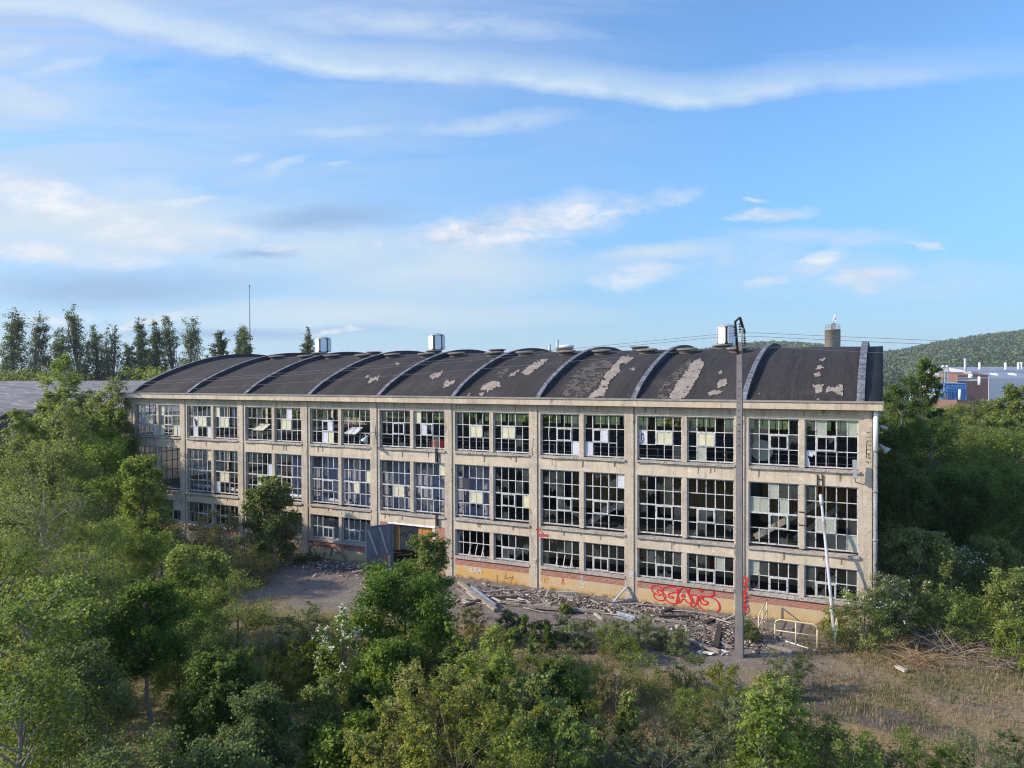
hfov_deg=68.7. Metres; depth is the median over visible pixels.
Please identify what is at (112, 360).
poplar
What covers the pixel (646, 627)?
scrub bush
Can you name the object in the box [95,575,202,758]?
broadleaf tree
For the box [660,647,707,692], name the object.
scrub bush
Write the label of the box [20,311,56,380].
poplar
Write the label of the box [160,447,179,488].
window
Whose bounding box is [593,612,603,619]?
plank
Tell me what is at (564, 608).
scrub bush
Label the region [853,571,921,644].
blossoming shrub
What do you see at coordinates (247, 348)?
poplar
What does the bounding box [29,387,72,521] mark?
birch tree
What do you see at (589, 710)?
scrub bush
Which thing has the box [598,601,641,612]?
plank
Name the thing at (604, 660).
scrub bush
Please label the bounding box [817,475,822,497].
iron bracket
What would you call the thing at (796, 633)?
guard rail
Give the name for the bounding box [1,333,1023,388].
power line
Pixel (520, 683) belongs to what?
hawthorn
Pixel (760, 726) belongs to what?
birch tree
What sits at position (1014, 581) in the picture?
broadleaf tree
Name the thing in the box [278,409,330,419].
tree
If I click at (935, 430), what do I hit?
woodland tree
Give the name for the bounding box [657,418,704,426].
woodland tree
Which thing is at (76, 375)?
tree
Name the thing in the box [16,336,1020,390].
power line
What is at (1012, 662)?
dead branches
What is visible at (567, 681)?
oak tree
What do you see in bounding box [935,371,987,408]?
brown shed
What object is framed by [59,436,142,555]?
broadleaf tree
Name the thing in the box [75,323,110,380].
poplar
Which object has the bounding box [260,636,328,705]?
shrub
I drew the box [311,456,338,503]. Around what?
window
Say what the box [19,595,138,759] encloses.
broadleaf tree
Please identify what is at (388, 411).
rear window
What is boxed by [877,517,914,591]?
thicket
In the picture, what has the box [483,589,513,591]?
lath
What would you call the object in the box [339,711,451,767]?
hawthorn
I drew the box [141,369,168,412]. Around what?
tree
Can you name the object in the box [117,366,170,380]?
tree
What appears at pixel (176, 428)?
window
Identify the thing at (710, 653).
plank
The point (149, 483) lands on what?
broadleaf tree
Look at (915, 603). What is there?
blossoming shrub
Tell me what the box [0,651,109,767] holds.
broadleaf tree
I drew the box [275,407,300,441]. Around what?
window
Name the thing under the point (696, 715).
scrub bush
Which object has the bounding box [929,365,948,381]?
pipe tower
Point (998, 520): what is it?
woodland tree
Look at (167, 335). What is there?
poplar
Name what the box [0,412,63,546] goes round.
birch tree
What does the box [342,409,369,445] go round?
window
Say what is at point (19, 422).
birch tree
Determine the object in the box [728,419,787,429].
rear window
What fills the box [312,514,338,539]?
window
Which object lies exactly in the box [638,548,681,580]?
window
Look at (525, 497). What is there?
window
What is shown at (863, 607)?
blossoming shrub
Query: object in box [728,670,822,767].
birch tree
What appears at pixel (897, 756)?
scrub bush
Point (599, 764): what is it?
scrub bush
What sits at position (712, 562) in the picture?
loose panel
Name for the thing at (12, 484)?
broadleaf tree
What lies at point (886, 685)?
dry grass
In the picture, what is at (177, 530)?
scrub bush
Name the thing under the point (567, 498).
window
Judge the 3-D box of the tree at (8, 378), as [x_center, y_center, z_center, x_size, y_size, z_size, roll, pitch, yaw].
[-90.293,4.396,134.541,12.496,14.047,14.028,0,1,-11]
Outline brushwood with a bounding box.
[334,559,365,569]
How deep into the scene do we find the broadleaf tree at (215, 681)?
22.16 m
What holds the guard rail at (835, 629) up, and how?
on the ground at (330, 598)
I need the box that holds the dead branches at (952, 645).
[891,609,1016,662]
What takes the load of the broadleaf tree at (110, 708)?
on the ground at (330, 598)
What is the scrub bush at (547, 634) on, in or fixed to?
on the ground at (330, 598)
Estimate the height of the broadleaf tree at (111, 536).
6.754 m
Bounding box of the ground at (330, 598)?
[0,390,1023,767]
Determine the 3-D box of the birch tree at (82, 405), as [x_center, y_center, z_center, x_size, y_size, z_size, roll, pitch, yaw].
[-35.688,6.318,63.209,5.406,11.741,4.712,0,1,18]
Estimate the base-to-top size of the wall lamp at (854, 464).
1.182 m
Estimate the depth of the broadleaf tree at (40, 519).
32.44 m
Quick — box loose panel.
[710,556,714,576]
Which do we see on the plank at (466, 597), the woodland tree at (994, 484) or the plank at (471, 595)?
the plank at (471, 595)
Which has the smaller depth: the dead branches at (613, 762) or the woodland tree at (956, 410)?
the dead branches at (613, 762)
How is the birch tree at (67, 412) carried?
on the ground at (330, 598)
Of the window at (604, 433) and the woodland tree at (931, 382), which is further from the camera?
the woodland tree at (931, 382)
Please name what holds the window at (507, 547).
in the factory building
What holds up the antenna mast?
on the ground at (330, 598)
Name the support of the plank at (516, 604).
on the ground at (330, 598)
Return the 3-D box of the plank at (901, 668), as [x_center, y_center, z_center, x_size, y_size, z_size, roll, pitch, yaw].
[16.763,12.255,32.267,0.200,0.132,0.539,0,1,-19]
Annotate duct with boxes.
[191,483,353,506]
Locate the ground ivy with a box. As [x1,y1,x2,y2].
[293,551,322,564]
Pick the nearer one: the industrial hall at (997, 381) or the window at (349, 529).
the window at (349, 529)
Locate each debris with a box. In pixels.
[273,554,393,579]
[453,580,797,641]
[665,616,819,660]
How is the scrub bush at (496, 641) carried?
on the ground at (330, 598)
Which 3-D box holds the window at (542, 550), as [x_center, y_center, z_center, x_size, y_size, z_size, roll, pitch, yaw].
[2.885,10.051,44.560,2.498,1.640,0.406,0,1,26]
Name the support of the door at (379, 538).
in the factory building
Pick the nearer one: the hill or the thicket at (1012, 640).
the thicket at (1012, 640)
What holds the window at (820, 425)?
in the factory building
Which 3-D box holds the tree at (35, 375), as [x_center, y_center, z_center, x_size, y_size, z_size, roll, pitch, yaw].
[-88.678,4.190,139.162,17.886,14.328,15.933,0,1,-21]
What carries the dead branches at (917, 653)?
on the ground at (330, 598)
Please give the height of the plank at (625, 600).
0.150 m
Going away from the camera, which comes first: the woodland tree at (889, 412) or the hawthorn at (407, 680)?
the hawthorn at (407, 680)
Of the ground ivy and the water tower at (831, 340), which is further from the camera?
the water tower at (831, 340)
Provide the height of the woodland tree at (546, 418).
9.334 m
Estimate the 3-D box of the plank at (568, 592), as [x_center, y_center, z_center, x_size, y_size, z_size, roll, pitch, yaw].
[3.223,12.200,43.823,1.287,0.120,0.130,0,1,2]
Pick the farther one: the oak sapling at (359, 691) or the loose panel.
the loose panel
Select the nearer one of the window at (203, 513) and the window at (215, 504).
the window at (215, 504)
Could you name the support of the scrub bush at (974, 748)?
on the ground at (330, 598)
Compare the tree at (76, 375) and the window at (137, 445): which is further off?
the tree at (76, 375)
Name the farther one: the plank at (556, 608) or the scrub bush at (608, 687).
the plank at (556, 608)
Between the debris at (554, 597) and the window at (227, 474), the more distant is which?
the window at (227, 474)
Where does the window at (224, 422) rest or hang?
in the factory building
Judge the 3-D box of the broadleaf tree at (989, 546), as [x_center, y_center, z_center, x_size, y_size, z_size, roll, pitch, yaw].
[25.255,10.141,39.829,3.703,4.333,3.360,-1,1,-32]
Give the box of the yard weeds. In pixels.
[269,576,773,663]
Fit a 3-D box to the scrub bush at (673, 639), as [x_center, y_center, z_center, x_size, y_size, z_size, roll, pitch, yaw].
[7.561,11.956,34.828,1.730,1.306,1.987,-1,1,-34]
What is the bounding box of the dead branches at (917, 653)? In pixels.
[847,633,971,669]
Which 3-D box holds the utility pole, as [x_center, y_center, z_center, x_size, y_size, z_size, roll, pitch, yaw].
[10.317,4.681,33.932,0.360,15.436,2.700,0,1,26]
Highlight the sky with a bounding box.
[0,0,1023,373]
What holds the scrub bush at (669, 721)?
on the ground at (330, 598)
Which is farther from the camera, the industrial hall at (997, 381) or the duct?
the industrial hall at (997, 381)
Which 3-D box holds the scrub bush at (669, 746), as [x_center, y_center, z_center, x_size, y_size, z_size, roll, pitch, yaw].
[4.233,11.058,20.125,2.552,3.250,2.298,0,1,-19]
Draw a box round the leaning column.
[819,494,834,628]
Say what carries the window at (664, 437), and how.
in the factory building
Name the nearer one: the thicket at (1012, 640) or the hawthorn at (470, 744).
the hawthorn at (470, 744)
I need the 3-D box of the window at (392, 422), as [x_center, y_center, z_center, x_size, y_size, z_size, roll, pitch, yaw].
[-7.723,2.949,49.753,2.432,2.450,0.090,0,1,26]
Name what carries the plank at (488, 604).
on the ground at (330, 598)
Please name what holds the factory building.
on the ground at (330, 598)
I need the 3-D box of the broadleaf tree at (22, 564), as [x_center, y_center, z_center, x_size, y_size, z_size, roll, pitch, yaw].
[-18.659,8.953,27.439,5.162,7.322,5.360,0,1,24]
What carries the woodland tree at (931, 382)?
on the ground at (330, 598)
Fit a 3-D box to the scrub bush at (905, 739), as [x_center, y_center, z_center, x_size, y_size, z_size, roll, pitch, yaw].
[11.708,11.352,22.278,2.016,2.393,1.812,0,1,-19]
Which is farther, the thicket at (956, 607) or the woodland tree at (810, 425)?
the woodland tree at (810, 425)
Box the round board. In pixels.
[751,440,772,460]
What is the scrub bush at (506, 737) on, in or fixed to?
on the ground at (330, 598)
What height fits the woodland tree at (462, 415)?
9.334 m
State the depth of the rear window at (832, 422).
61.40 m
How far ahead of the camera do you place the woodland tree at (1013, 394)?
79.43 m
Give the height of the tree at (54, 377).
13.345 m
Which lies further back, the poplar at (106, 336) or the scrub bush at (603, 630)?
the poplar at (106, 336)
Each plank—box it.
[457,580,497,611]
[457,599,469,603]
[458,595,477,599]
[462,599,480,606]
[465,591,477,598]
[471,585,496,606]
[489,596,516,598]
[510,603,526,606]
[526,604,604,613]
[556,591,577,593]
[558,593,590,604]
[573,616,603,621]
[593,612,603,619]
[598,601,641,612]
[610,598,635,602]
[624,613,686,624]
[659,615,692,618]
[661,607,673,612]
[684,637,721,653]
[697,651,714,654]
[702,616,716,624]
[712,638,733,647]
[713,624,722,647]
[767,644,797,653]
[894,665,907,672]
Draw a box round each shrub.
[157,606,245,732]
[197,565,277,686]
[258,599,339,682]
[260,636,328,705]
[309,610,354,678]
[817,608,847,634]
[823,585,909,657]
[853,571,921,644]
[878,575,950,634]
[912,543,1007,626]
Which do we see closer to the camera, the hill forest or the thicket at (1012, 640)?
the thicket at (1012, 640)
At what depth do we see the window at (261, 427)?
55.10 m
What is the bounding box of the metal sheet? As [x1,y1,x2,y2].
[613,611,636,621]
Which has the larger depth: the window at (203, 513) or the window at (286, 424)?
the window at (203, 513)
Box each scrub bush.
[148,501,176,574]
[160,517,220,571]
[163,545,252,590]
[183,507,249,566]
[208,544,283,590]
[226,530,281,578]
[272,700,294,738]
[293,634,347,686]
[328,701,370,724]
[453,603,490,634]
[476,726,547,767]
[478,622,518,661]
[493,607,531,645]
[511,639,578,678]
[522,617,559,650]
[551,613,598,653]
[558,602,573,613]
[563,696,612,767]
[567,726,639,767]
[569,642,626,691]
[575,659,613,700]
[587,617,636,658]
[587,664,641,722]
[604,629,643,665]
[612,731,704,767]
[615,648,675,702]
[618,612,665,650]
[632,697,689,767]
[650,626,691,656]
[657,679,730,764]
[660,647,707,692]
[666,687,706,740]
[672,723,748,767]
[699,683,744,743]
[700,660,744,706]
[709,750,744,767]
[717,692,770,758]
[734,616,764,641]
[759,719,822,767]
[760,643,817,700]
[800,712,860,767]
[800,717,833,766]
[825,723,884,767]
[849,734,915,767]
[872,723,930,767]
[916,737,979,767]
[940,721,1017,767]
[985,727,1023,767]
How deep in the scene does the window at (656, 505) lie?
41.82 m
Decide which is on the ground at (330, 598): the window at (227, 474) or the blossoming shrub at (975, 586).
the blossoming shrub at (975, 586)
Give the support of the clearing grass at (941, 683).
on the ground at (330, 598)
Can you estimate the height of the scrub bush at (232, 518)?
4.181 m
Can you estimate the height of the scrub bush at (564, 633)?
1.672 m
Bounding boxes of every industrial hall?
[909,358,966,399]
[943,362,1023,373]
[978,372,1023,405]
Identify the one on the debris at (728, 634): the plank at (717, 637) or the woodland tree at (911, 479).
the plank at (717, 637)
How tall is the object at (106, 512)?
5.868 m
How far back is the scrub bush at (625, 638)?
33.24 m
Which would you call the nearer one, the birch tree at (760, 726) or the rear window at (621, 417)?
the birch tree at (760, 726)
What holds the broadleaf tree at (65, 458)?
on the ground at (330, 598)
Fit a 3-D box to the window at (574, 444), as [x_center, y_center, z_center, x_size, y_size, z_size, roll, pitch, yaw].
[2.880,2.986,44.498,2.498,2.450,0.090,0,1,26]
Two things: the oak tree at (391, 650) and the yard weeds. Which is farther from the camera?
the yard weeds
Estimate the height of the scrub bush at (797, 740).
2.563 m
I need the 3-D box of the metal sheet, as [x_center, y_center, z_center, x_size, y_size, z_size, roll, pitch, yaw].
[5.863,12.187,39.286,0.675,0.110,1.441,-1,1,-42]
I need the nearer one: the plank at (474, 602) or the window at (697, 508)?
the window at (697, 508)
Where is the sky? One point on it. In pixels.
(383, 176)
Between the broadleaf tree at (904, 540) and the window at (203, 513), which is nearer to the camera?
the broadleaf tree at (904, 540)
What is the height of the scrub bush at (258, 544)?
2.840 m
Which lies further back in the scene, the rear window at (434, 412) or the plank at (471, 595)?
the rear window at (434, 412)
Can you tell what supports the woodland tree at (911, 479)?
on the ground at (330, 598)
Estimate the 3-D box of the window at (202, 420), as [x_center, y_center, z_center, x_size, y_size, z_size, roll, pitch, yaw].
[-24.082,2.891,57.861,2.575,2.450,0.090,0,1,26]
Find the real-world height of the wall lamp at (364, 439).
1.214 m
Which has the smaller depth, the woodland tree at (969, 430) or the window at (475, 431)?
the window at (475, 431)
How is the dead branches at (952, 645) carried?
on the ground at (330, 598)
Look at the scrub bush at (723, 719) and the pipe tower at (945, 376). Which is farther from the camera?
the pipe tower at (945, 376)
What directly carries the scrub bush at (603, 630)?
on the ground at (330, 598)
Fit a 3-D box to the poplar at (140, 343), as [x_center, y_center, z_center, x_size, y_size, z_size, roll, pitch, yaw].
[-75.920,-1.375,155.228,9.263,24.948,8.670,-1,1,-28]
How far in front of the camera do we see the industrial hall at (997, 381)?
290.07 m
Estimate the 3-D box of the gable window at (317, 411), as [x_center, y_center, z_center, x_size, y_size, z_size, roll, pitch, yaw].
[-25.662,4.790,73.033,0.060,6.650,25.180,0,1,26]
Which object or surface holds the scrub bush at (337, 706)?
on the ground at (330, 598)
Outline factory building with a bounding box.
[118,324,883,633]
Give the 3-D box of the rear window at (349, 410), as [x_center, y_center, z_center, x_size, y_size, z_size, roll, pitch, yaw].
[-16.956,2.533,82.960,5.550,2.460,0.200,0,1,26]
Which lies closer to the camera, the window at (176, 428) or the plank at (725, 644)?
the plank at (725, 644)
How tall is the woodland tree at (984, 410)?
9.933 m
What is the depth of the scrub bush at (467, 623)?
37.01 m
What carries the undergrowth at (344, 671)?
on the ground at (330, 598)
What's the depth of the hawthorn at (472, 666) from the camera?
22.54 m
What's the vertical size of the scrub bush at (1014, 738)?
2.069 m
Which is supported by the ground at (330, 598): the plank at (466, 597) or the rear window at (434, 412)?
the plank at (466, 597)
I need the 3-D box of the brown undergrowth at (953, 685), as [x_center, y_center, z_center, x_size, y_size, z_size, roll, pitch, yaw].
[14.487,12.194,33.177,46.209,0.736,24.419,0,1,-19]
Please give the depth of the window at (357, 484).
51.29 m
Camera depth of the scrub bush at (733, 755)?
20.24 m
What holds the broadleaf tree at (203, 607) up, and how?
on the ground at (330, 598)
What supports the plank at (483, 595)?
on the plank at (488, 604)
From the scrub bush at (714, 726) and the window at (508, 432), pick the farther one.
the window at (508, 432)
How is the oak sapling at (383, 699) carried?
on the ground at (330, 598)
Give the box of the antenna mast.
[249,285,250,344]
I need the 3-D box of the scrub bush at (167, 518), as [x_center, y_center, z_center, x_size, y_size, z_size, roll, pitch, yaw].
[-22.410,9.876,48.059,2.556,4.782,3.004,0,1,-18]
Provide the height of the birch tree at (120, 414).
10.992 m
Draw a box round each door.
[366,524,393,570]
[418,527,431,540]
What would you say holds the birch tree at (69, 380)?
on the ground at (330, 598)
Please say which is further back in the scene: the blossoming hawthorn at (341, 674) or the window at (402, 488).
the window at (402, 488)
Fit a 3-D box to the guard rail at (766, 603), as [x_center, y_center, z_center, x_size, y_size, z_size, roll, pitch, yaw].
[12.560,11.752,37.529,0.080,1.185,2.940,0,1,26]
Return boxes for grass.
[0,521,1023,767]
[2,531,1023,767]
[744,613,1022,759]
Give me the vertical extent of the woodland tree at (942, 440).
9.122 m
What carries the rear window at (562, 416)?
in the factory building
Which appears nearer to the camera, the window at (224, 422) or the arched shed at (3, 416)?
the window at (224, 422)
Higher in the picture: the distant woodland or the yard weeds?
the distant woodland
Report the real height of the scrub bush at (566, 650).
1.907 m
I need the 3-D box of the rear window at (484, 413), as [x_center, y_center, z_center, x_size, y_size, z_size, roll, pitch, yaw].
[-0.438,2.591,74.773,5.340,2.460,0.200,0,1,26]
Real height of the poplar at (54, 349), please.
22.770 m
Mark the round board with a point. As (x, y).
(763, 452)
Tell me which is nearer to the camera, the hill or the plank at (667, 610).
the plank at (667, 610)
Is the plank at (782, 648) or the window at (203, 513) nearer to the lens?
the plank at (782, 648)
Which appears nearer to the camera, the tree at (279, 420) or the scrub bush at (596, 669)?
the scrub bush at (596, 669)
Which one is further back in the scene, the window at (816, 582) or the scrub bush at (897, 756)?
the window at (816, 582)
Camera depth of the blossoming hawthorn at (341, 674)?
27.56 m
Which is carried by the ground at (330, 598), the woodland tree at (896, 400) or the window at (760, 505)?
the woodland tree at (896, 400)
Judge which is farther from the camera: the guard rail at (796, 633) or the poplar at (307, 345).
the poplar at (307, 345)
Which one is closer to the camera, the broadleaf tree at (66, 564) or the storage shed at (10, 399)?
the broadleaf tree at (66, 564)
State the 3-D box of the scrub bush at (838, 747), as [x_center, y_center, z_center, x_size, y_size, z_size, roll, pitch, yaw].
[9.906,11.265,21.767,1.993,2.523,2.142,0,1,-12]
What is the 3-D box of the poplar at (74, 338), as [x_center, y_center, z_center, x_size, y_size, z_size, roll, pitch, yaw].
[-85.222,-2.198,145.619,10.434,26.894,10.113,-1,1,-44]
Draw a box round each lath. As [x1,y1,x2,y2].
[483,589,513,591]
[485,593,500,601]
[681,609,718,615]
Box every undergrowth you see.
[0,523,732,765]
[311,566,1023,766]
[883,487,1019,622]
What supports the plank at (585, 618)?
on the ground at (330, 598)
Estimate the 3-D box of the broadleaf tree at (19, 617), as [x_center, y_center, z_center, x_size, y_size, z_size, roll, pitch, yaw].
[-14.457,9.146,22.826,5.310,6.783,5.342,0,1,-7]
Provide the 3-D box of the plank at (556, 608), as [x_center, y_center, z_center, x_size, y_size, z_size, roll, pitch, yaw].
[2.870,12.188,40.603,4.281,0.147,0.240,0,1,14]
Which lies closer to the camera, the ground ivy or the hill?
the ground ivy
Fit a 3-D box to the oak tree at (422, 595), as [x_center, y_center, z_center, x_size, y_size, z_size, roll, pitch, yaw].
[-4.208,9.620,28.807,5.290,5.716,5.415,0,1,2]
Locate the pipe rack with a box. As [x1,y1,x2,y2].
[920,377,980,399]
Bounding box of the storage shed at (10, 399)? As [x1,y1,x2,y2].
[0,381,251,478]
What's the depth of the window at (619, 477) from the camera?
43.40 m
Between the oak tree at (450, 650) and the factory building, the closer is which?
the oak tree at (450, 650)
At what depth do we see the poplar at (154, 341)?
147.88 m
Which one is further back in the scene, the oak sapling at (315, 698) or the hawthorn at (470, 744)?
the oak sapling at (315, 698)
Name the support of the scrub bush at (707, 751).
on the ground at (330, 598)
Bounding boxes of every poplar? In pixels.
[0,307,44,380]
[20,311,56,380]
[34,327,71,374]
[53,304,96,380]
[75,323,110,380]
[97,323,131,380]
[99,327,113,380]
[115,342,140,380]
[131,317,151,379]
[139,320,168,380]
[150,315,182,374]
[178,316,208,366]
[207,330,230,356]
[231,324,251,416]
[238,326,262,423]
[295,326,319,418]
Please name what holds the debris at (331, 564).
on the ground at (330, 598)
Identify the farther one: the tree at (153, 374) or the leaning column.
the tree at (153, 374)
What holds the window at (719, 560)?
in the factory building
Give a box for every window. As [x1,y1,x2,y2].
[136,404,155,434]
[137,445,156,486]
[139,405,331,479]
[160,405,179,435]
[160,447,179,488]
[161,499,180,520]
[188,405,210,437]
[189,448,210,491]
[189,501,211,523]
[214,406,236,438]
[215,450,237,494]
[215,504,237,527]
[246,407,271,440]
[247,452,271,489]
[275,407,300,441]
[276,454,301,500]
[311,408,337,443]
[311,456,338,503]
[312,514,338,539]
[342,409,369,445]
[342,457,369,506]
[343,517,370,542]
[349,410,369,417]
[381,410,409,447]
[381,460,409,510]
[386,411,425,419]
[414,411,443,448]
[414,462,444,513]
[434,412,475,420]
[456,411,488,450]
[456,464,489,517]
[456,529,489,557]
[484,413,528,422]
[494,412,528,452]
[494,466,528,521]
[494,533,528,562]
[541,413,578,455]
[541,469,579,526]
[541,538,579,568]
[543,414,586,423]
[584,414,623,457]
[584,472,624,530]
[584,542,624,573]
[595,416,646,425]
[638,416,681,460]
[638,475,681,535]
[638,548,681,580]
[657,417,714,427]
[687,417,733,462]
[687,478,733,540]
[687,553,733,586]
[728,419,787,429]
[749,418,798,466]
[749,481,798,546]
[749,559,798,594]
[804,565,857,601]
[805,419,858,468]
[805,485,857,552]
[806,421,846,431]
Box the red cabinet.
[432,439,443,447]
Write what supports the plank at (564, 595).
on the ground at (330, 598)
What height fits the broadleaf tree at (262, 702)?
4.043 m
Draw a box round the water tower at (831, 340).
[825,314,840,346]
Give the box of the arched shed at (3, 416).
[0,409,62,497]
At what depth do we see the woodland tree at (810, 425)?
68.98 m
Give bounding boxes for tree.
[0,369,30,380]
[0,408,35,555]
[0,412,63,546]
[0,439,54,540]
[0,439,115,592]
[0,448,81,594]
[0,469,120,658]
[0,530,79,676]
[0,568,130,767]
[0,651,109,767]
[1,368,66,380]
[1,542,139,698]
[2,635,149,767]
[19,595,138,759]
[25,398,115,557]
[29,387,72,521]
[31,351,86,521]
[33,373,94,380]
[39,370,105,380]
[53,511,158,611]
[58,414,134,544]
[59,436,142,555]
[63,389,114,481]
[64,718,199,767]
[84,376,140,523]
[93,400,140,510]
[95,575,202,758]
[112,453,171,566]
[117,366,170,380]
[120,527,192,598]
[138,587,227,703]
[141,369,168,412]
[160,644,268,767]
[161,542,240,646]
[172,721,284,767]
[205,408,285,422]
[210,681,301,767]
[238,476,303,566]
[249,408,320,423]
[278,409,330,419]
[313,409,363,418]
[324,557,470,712]
[351,634,430,722]
[394,531,455,644]
[430,640,480,731]
[435,412,475,420]
[507,695,556,767]
[518,414,559,422]
[535,654,600,753]
[611,689,641,767]
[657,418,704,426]
[724,707,805,767]
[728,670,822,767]
[777,421,841,430]
[877,426,925,537]
[877,467,962,558]
[877,524,966,607]
[878,373,934,487]
[878,402,935,467]
[878,423,989,530]
[878,447,936,492]
[905,460,1012,553]
[906,356,945,466]
[921,409,961,461]
[923,403,982,462]
[933,423,1023,487]
[940,470,1023,567]
[953,534,1023,608]
[959,426,1023,525]
[962,399,1023,468]
[967,463,1023,571]
[972,566,1023,658]
[980,382,1023,483]
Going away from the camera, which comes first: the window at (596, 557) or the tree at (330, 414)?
the window at (596, 557)
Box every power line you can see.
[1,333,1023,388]
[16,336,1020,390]
[16,346,1023,395]
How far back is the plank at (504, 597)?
42.69 m
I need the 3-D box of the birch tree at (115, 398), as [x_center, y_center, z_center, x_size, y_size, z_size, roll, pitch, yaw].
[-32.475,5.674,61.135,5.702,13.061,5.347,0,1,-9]
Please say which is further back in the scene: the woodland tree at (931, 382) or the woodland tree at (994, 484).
the woodland tree at (931, 382)
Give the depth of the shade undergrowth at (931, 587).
42.29 m
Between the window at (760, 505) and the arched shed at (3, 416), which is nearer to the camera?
the window at (760, 505)
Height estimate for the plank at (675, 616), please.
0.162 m
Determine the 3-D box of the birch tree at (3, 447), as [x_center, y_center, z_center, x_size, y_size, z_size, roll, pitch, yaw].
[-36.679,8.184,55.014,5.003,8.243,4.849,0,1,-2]
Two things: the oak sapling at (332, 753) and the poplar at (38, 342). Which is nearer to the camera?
the oak sapling at (332, 753)
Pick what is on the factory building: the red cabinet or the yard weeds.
the red cabinet
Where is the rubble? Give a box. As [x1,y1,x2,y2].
[241,555,850,683]
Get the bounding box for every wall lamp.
[361,425,375,443]
[852,460,857,482]
[878,444,890,453]
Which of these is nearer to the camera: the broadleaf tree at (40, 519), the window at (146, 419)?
the broadleaf tree at (40, 519)
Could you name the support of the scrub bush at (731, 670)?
on the ground at (330, 598)
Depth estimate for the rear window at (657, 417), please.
66.63 m
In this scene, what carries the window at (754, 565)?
in the factory building
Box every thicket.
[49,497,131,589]
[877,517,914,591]
[907,577,988,647]
[952,594,1016,652]
[988,611,1023,670]
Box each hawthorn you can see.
[311,603,374,715]
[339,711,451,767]
[363,625,489,767]
[369,675,561,767]
[432,615,535,767]
[470,642,595,767]
[491,702,607,767]
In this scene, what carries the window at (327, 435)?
in the factory building
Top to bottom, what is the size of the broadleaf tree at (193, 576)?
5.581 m
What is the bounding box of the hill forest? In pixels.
[700,329,1023,386]
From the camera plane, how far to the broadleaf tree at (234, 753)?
17.66 m
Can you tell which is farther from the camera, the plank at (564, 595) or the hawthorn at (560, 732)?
the plank at (564, 595)
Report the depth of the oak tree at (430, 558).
34.99 m
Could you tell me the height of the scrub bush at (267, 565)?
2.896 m
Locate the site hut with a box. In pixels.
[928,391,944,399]
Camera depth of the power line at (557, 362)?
38.84 m
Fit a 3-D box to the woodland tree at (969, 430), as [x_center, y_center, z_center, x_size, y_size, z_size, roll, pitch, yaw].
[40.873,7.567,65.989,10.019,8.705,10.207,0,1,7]
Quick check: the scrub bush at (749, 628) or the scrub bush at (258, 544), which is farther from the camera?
the scrub bush at (258, 544)
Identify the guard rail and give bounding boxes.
[758,599,767,631]
[774,619,817,648]
[834,614,839,651]
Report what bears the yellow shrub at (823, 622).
on the ground at (330, 598)
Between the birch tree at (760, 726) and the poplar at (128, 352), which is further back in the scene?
the poplar at (128, 352)
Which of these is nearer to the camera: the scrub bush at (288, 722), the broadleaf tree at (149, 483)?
the scrub bush at (288, 722)
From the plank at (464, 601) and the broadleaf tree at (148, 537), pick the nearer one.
the broadleaf tree at (148, 537)
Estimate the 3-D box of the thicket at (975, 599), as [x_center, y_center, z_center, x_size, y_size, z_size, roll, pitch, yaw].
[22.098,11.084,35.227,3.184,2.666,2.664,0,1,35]
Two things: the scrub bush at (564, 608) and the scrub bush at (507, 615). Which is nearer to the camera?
the scrub bush at (507, 615)
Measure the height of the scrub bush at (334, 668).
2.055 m
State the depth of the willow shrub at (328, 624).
32.01 m
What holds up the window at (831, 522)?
in the factory building
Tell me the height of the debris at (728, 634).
0.505 m
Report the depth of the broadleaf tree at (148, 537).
35.44 m
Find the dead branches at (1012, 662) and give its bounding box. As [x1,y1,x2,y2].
[961,647,1023,670]
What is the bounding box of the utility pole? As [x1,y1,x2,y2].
[733,317,746,657]
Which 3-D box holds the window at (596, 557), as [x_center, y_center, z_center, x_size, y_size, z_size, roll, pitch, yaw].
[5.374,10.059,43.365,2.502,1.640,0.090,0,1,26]
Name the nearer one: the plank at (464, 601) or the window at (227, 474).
the plank at (464, 601)
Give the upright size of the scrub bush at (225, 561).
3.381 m
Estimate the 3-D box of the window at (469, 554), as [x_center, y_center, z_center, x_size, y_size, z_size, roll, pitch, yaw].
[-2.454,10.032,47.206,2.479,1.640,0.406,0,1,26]
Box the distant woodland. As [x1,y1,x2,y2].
[0,367,438,413]
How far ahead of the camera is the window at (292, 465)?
53.80 m
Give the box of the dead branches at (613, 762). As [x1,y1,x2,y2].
[581,712,713,767]
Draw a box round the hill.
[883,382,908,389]
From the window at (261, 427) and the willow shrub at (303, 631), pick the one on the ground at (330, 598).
the willow shrub at (303, 631)
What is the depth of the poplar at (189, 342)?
143.96 m
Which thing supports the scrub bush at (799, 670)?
on the ground at (330, 598)
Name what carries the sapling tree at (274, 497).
on the ground at (330, 598)
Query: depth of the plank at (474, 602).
41.83 m
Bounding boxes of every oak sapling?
[288,677,343,767]
[298,703,394,767]
[340,679,380,734]
[371,694,405,762]

